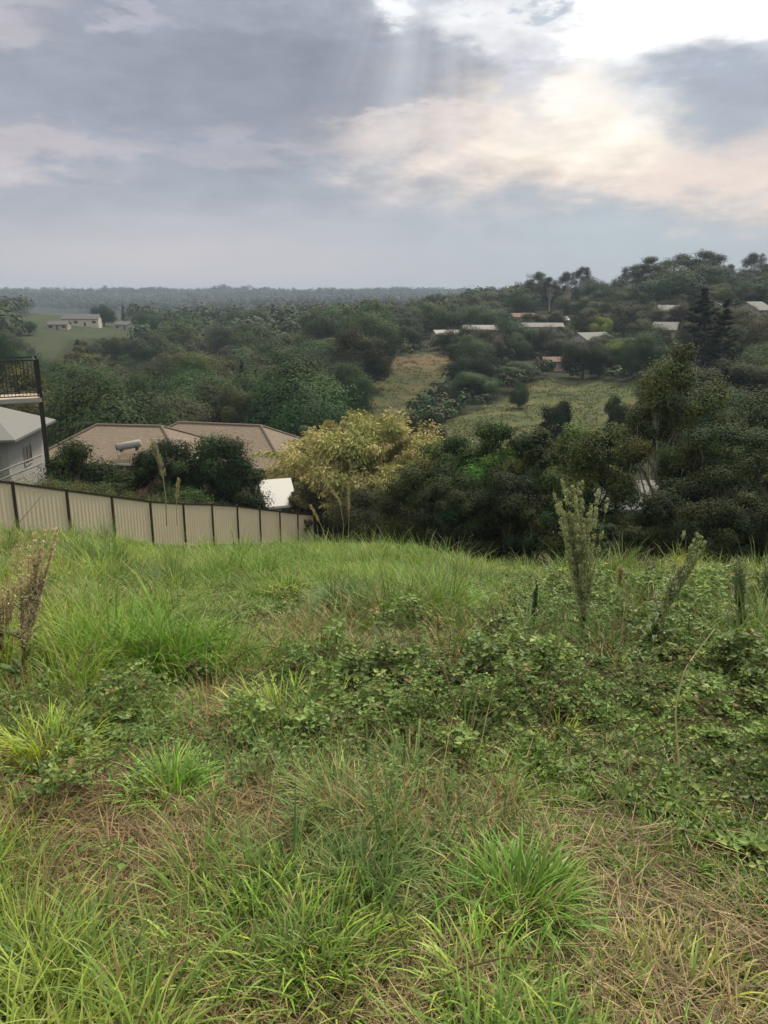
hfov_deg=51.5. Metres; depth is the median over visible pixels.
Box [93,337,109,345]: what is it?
broadleaf tree
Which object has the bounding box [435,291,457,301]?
broadleaf tree
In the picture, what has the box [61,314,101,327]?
house
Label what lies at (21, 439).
white house
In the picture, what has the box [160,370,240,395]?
broadleaf tree
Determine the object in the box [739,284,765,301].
broadleaf tree
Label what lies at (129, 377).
broadleaf tree
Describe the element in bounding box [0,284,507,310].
distant forest
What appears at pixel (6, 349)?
broadleaf tree
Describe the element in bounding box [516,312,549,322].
broadleaf tree
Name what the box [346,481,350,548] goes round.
grass stalk
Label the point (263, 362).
broadleaf tree
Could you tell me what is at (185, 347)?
broadleaf tree
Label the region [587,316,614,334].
broadleaf tree
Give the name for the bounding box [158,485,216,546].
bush
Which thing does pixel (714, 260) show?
eucalyptus tree
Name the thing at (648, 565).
dock plant
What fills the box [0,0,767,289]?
sky
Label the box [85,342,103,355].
broadleaf tree
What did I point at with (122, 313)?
conifer tree
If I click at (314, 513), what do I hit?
grass stalk
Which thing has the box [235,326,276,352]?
broadleaf tree
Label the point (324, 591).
grass tussock
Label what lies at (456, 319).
broadleaf tree
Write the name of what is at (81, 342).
broadleaf tree
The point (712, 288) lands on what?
broadleaf tree
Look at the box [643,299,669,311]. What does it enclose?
broadleaf tree
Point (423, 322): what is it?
broadleaf tree
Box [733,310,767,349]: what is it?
broadleaf tree
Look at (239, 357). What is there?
broadleaf tree
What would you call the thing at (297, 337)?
broadleaf tree
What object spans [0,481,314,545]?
fence
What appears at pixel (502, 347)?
broadleaf tree
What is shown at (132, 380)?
broadleaf tree
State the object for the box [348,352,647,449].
paddock grass
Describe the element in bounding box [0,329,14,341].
broadleaf tree
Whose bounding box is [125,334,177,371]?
broadleaf tree
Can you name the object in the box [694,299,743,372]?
conifer tree
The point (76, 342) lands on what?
conifer tree
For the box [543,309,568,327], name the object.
broadleaf tree
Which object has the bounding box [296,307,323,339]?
broadleaf tree
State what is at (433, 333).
house
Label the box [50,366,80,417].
broadleaf tree
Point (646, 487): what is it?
white building
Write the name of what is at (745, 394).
broadleaf tree
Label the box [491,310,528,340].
broadleaf tree
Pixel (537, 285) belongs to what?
eucalyptus tree
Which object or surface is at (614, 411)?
broadleaf tree
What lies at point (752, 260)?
eucalyptus tree
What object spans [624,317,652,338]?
broadleaf tree
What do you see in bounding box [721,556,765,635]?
dock plant
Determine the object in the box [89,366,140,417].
broadleaf tree
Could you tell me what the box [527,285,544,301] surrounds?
eucalyptus tree
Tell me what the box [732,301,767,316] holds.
house
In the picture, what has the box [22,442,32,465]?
window
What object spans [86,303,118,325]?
broadleaf tree
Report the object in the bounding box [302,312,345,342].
broadleaf tree
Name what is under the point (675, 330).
house
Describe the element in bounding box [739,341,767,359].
broadleaf tree
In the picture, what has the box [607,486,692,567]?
bush
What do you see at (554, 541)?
bush
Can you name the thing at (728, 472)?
tree
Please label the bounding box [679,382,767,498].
tree
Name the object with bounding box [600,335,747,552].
tree
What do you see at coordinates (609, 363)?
broadleaf tree
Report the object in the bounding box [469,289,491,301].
broadleaf tree
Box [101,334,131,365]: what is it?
broadleaf tree
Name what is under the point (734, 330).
broadleaf tree
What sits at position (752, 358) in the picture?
broadleaf tree
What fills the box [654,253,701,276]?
eucalyptus tree
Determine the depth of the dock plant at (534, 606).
5.95 m
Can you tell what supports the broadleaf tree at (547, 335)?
on the ground at (52, 343)
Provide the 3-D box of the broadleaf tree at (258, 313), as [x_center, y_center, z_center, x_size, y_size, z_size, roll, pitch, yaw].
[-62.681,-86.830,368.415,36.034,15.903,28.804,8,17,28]
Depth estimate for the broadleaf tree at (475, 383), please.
162.41 m
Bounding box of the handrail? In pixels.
[0,454,43,484]
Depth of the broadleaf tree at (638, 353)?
165.62 m
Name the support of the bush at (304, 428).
on the ground at (52, 343)
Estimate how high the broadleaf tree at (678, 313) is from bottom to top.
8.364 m
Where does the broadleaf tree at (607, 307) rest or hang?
on the ground at (52, 343)
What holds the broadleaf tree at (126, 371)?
on the ground at (52, 343)
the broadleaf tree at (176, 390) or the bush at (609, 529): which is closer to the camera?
the bush at (609, 529)
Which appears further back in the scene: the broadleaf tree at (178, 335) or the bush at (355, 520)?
the broadleaf tree at (178, 335)
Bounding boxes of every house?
[0,407,55,485]
[44,423,221,497]
[46,321,71,330]
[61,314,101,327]
[113,321,134,330]
[168,421,304,494]
[429,330,457,342]
[462,325,497,335]
[510,313,535,322]
[517,323,564,333]
[566,332,607,342]
[653,322,679,338]
[658,305,682,317]
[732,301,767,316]
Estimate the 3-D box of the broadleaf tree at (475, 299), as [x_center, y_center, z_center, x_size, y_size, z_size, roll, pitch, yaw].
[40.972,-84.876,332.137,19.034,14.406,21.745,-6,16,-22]
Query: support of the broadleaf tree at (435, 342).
on the ground at (52, 343)
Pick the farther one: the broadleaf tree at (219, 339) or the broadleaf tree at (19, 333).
the broadleaf tree at (19, 333)
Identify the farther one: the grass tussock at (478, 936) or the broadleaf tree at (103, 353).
the broadleaf tree at (103, 353)
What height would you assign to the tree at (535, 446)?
7.880 m
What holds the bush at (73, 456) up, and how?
on the ground at (52, 343)
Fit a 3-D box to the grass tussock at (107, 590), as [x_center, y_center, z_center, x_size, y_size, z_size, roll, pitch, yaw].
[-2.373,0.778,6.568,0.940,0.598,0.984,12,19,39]
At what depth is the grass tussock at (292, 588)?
7.91 m
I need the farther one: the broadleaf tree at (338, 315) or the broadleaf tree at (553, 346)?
the broadleaf tree at (338, 315)
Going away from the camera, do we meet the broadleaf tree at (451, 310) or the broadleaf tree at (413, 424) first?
the broadleaf tree at (413, 424)
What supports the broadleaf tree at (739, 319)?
on the ground at (52, 343)
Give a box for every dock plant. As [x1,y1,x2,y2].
[0,526,58,691]
[0,577,23,664]
[519,580,549,627]
[553,478,611,646]
[640,530,706,646]
[644,554,663,589]
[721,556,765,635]
[760,556,767,614]
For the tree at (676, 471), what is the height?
7.493 m
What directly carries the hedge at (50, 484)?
on the ground at (52, 343)
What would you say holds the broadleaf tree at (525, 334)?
on the ground at (52, 343)
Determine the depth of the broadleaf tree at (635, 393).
130.21 m
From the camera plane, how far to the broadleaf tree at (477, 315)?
273.62 m
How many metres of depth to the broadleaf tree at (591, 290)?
338.60 m
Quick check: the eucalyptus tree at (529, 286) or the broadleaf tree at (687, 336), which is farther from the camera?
the eucalyptus tree at (529, 286)
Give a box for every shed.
[256,478,293,512]
[540,357,570,371]
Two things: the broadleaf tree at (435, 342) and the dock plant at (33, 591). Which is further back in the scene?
the broadleaf tree at (435, 342)
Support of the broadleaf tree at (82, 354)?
on the ground at (52, 343)
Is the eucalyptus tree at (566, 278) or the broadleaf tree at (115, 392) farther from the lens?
the eucalyptus tree at (566, 278)
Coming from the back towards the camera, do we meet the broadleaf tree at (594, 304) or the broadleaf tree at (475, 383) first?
the broadleaf tree at (594, 304)
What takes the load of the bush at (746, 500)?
on the ground at (52, 343)
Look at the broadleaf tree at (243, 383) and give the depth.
159.46 m
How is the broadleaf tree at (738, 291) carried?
on the ground at (52, 343)
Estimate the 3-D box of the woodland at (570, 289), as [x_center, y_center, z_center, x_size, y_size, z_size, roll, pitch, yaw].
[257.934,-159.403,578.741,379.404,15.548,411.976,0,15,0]
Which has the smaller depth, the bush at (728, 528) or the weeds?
the weeds
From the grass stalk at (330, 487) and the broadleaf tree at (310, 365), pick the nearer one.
the grass stalk at (330, 487)
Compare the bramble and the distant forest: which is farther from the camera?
the distant forest
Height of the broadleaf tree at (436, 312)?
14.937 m
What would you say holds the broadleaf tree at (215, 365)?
on the ground at (52, 343)
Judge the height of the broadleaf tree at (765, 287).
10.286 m
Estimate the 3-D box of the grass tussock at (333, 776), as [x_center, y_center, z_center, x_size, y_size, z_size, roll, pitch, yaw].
[-0.164,1.120,3.104,0.772,0.522,0.719,0,15,0]
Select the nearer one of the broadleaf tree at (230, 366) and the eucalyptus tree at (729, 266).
the broadleaf tree at (230, 366)
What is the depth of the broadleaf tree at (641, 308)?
258.52 m
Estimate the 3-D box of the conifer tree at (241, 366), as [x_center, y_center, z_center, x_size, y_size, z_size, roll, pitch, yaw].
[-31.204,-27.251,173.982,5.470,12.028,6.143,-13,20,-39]
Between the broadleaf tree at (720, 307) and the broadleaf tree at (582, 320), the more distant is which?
the broadleaf tree at (582, 320)
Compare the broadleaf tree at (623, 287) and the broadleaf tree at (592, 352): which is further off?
the broadleaf tree at (623, 287)
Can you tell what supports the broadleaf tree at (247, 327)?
on the ground at (52, 343)
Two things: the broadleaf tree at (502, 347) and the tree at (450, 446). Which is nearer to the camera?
the tree at (450, 446)
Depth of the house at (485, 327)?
259.15 m
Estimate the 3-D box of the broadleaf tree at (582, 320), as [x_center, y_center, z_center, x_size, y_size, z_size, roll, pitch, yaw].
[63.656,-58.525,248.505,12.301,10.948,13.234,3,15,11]
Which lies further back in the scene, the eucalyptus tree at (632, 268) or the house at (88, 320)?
the house at (88, 320)
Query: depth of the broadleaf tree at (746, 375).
107.40 m
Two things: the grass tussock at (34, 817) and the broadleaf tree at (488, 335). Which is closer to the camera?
the grass tussock at (34, 817)
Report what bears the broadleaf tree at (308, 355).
on the ground at (52, 343)
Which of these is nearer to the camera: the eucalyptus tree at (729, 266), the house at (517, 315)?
the house at (517, 315)
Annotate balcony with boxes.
[0,355,51,480]
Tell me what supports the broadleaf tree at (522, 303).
on the ground at (52, 343)
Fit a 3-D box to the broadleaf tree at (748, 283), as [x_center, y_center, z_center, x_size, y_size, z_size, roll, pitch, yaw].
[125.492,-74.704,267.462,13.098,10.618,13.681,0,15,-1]
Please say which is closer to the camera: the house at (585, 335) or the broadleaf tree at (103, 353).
the house at (585, 335)
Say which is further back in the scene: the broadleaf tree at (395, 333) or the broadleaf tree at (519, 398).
the broadleaf tree at (395, 333)
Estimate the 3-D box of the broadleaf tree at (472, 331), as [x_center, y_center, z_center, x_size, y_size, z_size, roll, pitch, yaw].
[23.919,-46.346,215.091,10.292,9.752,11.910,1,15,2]
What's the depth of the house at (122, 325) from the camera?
406.37 m
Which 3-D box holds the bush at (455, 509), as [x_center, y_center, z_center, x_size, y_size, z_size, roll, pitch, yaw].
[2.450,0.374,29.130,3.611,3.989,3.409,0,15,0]
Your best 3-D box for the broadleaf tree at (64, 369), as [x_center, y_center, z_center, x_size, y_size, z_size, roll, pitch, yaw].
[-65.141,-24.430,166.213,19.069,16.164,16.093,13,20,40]
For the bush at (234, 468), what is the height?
7.468 m
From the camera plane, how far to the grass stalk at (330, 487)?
17.49 m
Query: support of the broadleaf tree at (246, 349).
on the ground at (52, 343)
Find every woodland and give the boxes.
[0,281,526,347]
[551,280,594,295]
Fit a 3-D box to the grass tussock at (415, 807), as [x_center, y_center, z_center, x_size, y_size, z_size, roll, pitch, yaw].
[0.113,1.130,2.869,0.620,0.366,0.633,0,15,0]
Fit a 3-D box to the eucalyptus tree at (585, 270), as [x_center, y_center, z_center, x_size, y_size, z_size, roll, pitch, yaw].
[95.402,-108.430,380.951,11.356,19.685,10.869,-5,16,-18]
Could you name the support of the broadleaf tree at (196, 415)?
on the ground at (52, 343)
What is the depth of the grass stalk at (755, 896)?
2.27 m
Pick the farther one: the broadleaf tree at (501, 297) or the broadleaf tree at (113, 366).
the broadleaf tree at (501, 297)
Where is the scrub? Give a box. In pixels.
[392,296,756,421]
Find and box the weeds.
[0,551,767,805]
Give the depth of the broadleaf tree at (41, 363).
233.47 m
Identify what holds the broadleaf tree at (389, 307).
on the ground at (52, 343)
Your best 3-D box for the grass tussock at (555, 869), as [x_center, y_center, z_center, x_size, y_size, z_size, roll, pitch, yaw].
[0.377,1.192,2.412,0.759,0.463,0.781,0,15,0]
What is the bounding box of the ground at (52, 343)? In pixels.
[0,293,767,1023]
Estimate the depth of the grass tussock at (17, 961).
2.18 m
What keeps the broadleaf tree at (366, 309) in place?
on the ground at (52, 343)
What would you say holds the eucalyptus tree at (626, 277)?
on the ground at (52, 343)
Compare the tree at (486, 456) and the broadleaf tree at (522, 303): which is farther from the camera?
the broadleaf tree at (522, 303)
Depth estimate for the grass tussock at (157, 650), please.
4.75 m
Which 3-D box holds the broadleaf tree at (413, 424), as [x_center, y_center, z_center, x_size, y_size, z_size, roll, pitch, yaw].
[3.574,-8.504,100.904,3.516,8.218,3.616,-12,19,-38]
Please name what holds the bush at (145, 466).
on the ground at (52, 343)
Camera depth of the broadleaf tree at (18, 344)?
245.17 m
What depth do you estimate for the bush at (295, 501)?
47.93 m
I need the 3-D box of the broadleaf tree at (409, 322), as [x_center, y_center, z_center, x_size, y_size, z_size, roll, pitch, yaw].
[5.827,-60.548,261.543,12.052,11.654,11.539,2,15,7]
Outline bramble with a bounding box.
[0,554,767,1023]
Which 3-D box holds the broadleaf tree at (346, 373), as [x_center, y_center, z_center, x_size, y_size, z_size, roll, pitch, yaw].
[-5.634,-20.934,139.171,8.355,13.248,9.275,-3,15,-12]
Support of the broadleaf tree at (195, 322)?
on the ground at (52, 343)
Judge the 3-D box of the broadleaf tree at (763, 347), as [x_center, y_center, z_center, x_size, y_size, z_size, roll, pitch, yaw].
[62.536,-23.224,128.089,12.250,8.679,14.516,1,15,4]
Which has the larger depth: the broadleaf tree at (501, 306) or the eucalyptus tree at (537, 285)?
the eucalyptus tree at (537, 285)
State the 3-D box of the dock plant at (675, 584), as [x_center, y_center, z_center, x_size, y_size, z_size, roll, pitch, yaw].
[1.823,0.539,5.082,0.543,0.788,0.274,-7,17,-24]
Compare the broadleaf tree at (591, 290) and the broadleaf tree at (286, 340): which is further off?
the broadleaf tree at (591, 290)
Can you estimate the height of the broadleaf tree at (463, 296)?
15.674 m
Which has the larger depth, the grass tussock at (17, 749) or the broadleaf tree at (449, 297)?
the broadleaf tree at (449, 297)
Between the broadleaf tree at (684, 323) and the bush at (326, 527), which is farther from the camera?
the broadleaf tree at (684, 323)
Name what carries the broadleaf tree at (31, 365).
on the ground at (52, 343)
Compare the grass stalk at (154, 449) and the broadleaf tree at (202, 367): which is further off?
the broadleaf tree at (202, 367)
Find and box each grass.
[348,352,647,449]
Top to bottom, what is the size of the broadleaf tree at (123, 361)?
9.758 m
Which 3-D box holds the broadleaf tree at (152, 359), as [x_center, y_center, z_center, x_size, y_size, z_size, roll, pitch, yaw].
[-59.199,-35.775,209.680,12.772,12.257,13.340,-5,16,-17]
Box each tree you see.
[0,321,24,336]
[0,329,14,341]
[0,331,29,392]
[0,332,27,353]
[0,359,56,431]
[15,338,36,353]
[15,347,48,373]
[20,320,37,334]
[23,362,34,375]
[32,357,80,382]
[32,362,193,446]
[40,357,110,395]
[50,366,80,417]
[62,355,92,369]
[63,343,105,368]
[71,339,84,363]
[73,339,87,351]
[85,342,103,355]
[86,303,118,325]
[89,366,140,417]
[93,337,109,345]
[95,342,109,356]
[95,358,127,373]
[96,365,181,398]
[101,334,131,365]
[112,362,140,382]
[116,351,138,373]
[117,368,158,390]
[119,335,156,362]
[121,303,126,320]
[124,360,168,412]
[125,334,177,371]
[133,311,163,334]
[135,330,173,347]
[135,353,169,374]
[135,386,222,425]
[140,347,196,381]
[149,357,181,392]
[154,318,205,346]
[155,377,207,418]
[156,310,217,346]
[157,366,235,422]
[160,352,224,384]
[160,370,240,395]
[170,340,210,356]
[170,351,233,388]
[181,337,214,354]
[199,316,241,352]
[206,353,240,383]
[212,375,270,424]
[216,307,273,324]
[221,346,250,363]
[222,362,268,395]
[223,347,255,363]
[224,329,255,351]
[228,321,270,344]
[228,344,258,358]
[228,359,267,380]
[233,352,369,436]
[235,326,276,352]
[235,360,247,381]
[244,354,277,370]
[253,336,295,367]
[254,332,298,353]
[254,367,288,397]
[255,344,342,394]
[279,351,326,371]
[282,361,349,431]
[289,330,317,348]
[291,336,338,363]
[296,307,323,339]
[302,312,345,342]
[313,359,372,395]
[314,302,358,330]
[317,337,339,346]
[324,323,394,382]
[330,356,375,421]
[334,307,403,363]
[356,297,401,328]
[359,297,397,320]
[389,310,419,338]
[390,327,399,345]
[395,324,426,346]
[399,306,430,340]
[401,432,477,518]
[404,412,424,456]
[409,298,452,336]
[417,291,446,309]
[420,408,448,444]
[433,333,445,345]
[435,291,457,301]
[435,327,462,350]
[442,332,476,361]
[444,302,468,323]
[444,344,496,385]
[445,309,469,329]
[447,291,473,304]
[447,370,505,395]
[449,416,534,562]
[450,337,499,363]
[453,324,487,340]
[457,301,500,324]
[459,292,506,313]
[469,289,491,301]
[478,327,513,352]
[481,300,515,315]
[483,306,507,323]
[488,336,508,360]
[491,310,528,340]
[495,292,515,307]
[496,426,563,559]
[498,362,541,380]
[503,284,544,312]
[507,336,533,359]
[507,382,529,407]
[510,324,538,350]
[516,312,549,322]
[520,280,536,310]
[525,271,545,284]
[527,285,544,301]
[529,323,566,352]
[535,283,545,297]
[535,419,646,557]
[536,398,573,446]
[539,276,565,309]
[541,277,560,310]
[542,336,573,356]
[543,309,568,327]
[550,294,578,316]
[554,336,613,378]
[558,271,578,297]
[569,286,585,301]
[569,294,605,315]
[569,307,601,332]
[572,265,595,287]
[577,281,614,301]
[583,301,604,316]
[583,335,612,345]
[584,276,609,292]
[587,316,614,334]
[596,300,624,313]
[597,331,619,341]
[598,302,646,336]
[600,335,635,363]
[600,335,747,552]
[600,343,613,365]
[602,287,631,305]
[602,394,630,432]
[603,415,637,480]
[604,285,638,304]
[606,278,634,292]
[615,265,640,287]
[616,297,645,320]
[616,326,673,373]
[620,283,645,303]
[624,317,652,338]
[628,255,668,285]
[628,320,674,350]
[629,364,709,423]
[630,259,720,305]
[630,262,642,287]
[630,383,641,401]
[639,305,674,323]
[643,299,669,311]
[648,429,744,551]
[650,382,765,459]
[651,417,767,565]
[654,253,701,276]
[666,293,690,304]
[667,301,692,324]
[669,286,729,368]
[675,322,699,349]
[678,319,695,334]
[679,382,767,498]
[683,248,727,279]
[688,296,731,318]
[689,264,740,292]
[692,331,741,355]
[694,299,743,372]
[697,354,767,398]
[698,284,720,299]
[708,287,736,307]
[714,281,735,291]
[714,300,736,310]
[714,384,767,501]
[722,263,736,278]
[723,303,767,334]
[725,323,750,348]
[727,274,744,284]
[729,345,767,369]
[730,268,751,282]
[730,385,755,403]
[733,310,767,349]
[734,286,744,300]
[734,343,767,362]
[736,273,766,297]
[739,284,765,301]
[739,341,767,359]
[740,251,767,277]
[750,263,767,278]
[751,273,767,287]
[758,279,767,302]
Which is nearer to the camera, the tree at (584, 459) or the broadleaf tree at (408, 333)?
the tree at (584, 459)
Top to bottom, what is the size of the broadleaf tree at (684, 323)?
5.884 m
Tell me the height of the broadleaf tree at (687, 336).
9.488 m
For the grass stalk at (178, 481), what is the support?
on the ground at (52, 343)
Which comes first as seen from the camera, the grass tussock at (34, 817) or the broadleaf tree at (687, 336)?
the grass tussock at (34, 817)
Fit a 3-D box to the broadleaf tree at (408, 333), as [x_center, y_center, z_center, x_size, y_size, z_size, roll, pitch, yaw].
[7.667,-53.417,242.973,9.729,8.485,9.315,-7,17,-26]
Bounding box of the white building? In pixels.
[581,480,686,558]
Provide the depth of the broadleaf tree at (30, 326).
335.07 m
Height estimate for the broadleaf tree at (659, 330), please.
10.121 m
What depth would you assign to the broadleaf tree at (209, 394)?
120.68 m
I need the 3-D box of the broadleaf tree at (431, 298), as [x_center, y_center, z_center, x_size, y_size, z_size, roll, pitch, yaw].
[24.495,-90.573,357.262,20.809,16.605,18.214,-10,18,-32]
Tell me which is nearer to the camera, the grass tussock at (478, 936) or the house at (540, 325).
the grass tussock at (478, 936)
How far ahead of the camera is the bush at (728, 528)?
22.34 m
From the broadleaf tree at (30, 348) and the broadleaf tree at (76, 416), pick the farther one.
the broadleaf tree at (30, 348)
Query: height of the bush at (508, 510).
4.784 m
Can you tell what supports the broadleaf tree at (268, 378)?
on the ground at (52, 343)
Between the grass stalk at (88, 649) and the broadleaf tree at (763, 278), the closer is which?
the grass stalk at (88, 649)
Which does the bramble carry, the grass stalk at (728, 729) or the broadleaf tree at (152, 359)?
the grass stalk at (728, 729)
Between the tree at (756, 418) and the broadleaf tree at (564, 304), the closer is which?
the tree at (756, 418)
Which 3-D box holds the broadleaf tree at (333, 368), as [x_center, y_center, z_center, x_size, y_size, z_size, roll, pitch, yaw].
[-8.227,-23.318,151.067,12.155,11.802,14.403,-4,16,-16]
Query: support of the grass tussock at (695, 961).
on the ground at (52, 343)
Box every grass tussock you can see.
[0,698,132,790]
[0,778,85,856]
[0,886,181,1023]
[45,569,138,610]
[66,589,262,700]
[90,729,241,836]
[120,827,436,1023]
[208,662,353,742]
[252,738,421,839]
[254,563,321,601]
[290,572,380,617]
[345,772,495,852]
[349,564,502,618]
[376,891,601,1023]
[410,818,624,970]
[532,707,596,745]
[547,900,767,1023]
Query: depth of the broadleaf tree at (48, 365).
185.81 m
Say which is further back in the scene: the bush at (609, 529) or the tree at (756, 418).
the tree at (756, 418)
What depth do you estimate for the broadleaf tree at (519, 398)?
148.50 m
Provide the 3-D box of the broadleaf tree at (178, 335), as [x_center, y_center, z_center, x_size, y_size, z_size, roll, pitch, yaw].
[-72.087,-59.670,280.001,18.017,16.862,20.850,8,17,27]
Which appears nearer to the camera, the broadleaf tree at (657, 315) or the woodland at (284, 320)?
the broadleaf tree at (657, 315)
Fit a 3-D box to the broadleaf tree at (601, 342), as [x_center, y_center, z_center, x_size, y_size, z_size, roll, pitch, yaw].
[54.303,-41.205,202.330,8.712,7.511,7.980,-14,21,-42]
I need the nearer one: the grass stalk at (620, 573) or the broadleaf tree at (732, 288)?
the grass stalk at (620, 573)
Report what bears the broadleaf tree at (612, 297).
on the ground at (52, 343)
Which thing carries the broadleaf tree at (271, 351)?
on the ground at (52, 343)
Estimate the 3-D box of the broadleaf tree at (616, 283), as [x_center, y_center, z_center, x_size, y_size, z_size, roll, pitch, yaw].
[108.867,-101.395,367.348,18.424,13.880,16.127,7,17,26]
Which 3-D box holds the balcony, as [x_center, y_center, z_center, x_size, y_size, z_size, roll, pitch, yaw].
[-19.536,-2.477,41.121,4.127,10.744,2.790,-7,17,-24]
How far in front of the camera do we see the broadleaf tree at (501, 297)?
335.43 m
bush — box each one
[32,436,148,498]
[129,437,202,502]
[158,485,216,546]
[173,431,273,544]
[281,490,312,540]
[298,425,307,436]
[304,500,349,542]
[317,482,413,543]
[365,454,462,548]
[407,470,494,557]
[463,462,548,564]
[517,467,592,568]
[587,520,628,563]
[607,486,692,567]
[665,495,767,570]
[729,474,767,570]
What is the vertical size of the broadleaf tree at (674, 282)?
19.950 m
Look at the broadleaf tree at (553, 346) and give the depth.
208.26 m
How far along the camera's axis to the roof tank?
56.81 m
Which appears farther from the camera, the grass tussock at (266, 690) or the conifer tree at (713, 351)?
the conifer tree at (713, 351)
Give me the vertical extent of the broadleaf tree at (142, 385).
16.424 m
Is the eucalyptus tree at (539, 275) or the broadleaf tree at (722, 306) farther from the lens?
the eucalyptus tree at (539, 275)
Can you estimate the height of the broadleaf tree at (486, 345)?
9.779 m
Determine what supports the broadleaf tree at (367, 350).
on the ground at (52, 343)
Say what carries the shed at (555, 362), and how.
on the ground at (52, 343)
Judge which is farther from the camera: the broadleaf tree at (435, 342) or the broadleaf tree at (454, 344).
the broadleaf tree at (435, 342)
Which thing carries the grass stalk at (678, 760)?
on the bramble
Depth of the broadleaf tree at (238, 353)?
220.22 m
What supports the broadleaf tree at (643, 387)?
on the ground at (52, 343)
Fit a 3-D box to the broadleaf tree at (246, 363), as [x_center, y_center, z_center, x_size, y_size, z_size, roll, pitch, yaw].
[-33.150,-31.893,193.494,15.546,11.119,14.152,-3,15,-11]
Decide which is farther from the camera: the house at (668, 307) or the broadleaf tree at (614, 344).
the house at (668, 307)
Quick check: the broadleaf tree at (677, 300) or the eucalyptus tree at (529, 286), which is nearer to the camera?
the broadleaf tree at (677, 300)
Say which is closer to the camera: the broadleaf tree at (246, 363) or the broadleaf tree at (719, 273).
the broadleaf tree at (246, 363)
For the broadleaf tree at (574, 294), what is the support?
on the ground at (52, 343)
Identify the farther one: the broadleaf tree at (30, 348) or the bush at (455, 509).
the broadleaf tree at (30, 348)
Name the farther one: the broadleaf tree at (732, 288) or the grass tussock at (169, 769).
the broadleaf tree at (732, 288)
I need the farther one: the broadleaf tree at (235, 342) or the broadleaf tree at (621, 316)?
the broadleaf tree at (235, 342)
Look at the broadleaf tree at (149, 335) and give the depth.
263.13 m
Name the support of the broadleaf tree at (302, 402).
on the ground at (52, 343)
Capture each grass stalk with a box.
[69,638,95,693]
[150,440,166,525]
[175,477,180,525]
[248,678,259,735]
[310,504,327,545]
[322,477,343,545]
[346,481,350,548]
[615,565,624,596]
[675,629,714,770]
[695,700,756,760]
[698,886,714,923]
[723,886,761,947]
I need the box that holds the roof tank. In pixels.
[115,439,141,451]
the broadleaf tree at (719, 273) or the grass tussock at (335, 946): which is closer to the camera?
the grass tussock at (335, 946)
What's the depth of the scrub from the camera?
167.96 m
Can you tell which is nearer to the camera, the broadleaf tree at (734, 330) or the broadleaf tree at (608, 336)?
the broadleaf tree at (734, 330)
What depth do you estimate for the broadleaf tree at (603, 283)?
363.05 m
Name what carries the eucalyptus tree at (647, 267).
on the ground at (52, 343)
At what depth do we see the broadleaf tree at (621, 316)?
243.43 m
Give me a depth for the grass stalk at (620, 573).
6.87 m
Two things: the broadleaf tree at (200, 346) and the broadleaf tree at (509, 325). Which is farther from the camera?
the broadleaf tree at (200, 346)
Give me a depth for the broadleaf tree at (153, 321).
356.98 m
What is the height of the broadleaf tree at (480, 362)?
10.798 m
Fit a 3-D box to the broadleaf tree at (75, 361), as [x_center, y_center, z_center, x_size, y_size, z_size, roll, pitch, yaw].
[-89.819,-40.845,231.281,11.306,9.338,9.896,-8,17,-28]
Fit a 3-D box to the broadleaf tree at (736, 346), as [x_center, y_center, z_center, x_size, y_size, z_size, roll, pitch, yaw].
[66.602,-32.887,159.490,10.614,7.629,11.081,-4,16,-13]
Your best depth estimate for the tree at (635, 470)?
46.34 m
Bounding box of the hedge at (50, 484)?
[0,468,225,544]
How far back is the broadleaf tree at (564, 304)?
307.79 m
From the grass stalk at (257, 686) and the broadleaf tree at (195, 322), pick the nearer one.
the grass stalk at (257, 686)
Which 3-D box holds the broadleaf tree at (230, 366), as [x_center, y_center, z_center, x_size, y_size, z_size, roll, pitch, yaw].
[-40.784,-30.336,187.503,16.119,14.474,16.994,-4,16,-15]
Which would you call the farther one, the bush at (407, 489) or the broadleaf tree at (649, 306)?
the broadleaf tree at (649, 306)
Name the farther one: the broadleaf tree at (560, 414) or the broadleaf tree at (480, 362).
the broadleaf tree at (480, 362)
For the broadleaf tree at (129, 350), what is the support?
on the ground at (52, 343)
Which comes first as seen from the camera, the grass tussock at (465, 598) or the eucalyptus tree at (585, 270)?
the grass tussock at (465, 598)
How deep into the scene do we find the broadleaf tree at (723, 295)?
252.59 m
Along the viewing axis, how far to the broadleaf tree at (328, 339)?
215.78 m
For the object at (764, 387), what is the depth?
96.91 m
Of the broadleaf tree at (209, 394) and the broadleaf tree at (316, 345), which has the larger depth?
the broadleaf tree at (316, 345)
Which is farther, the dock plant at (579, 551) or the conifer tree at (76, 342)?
the conifer tree at (76, 342)
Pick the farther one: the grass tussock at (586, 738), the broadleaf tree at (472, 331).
the broadleaf tree at (472, 331)
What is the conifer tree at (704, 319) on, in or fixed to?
on the ground at (52, 343)
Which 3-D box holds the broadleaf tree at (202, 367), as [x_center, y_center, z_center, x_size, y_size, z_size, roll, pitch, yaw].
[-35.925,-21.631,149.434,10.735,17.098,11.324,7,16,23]
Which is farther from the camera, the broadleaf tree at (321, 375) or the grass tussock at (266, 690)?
the broadleaf tree at (321, 375)
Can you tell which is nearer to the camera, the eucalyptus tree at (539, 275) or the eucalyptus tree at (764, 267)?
the eucalyptus tree at (764, 267)
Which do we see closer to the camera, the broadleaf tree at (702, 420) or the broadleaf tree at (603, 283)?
the broadleaf tree at (702, 420)
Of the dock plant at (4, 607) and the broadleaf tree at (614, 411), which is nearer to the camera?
the dock plant at (4, 607)

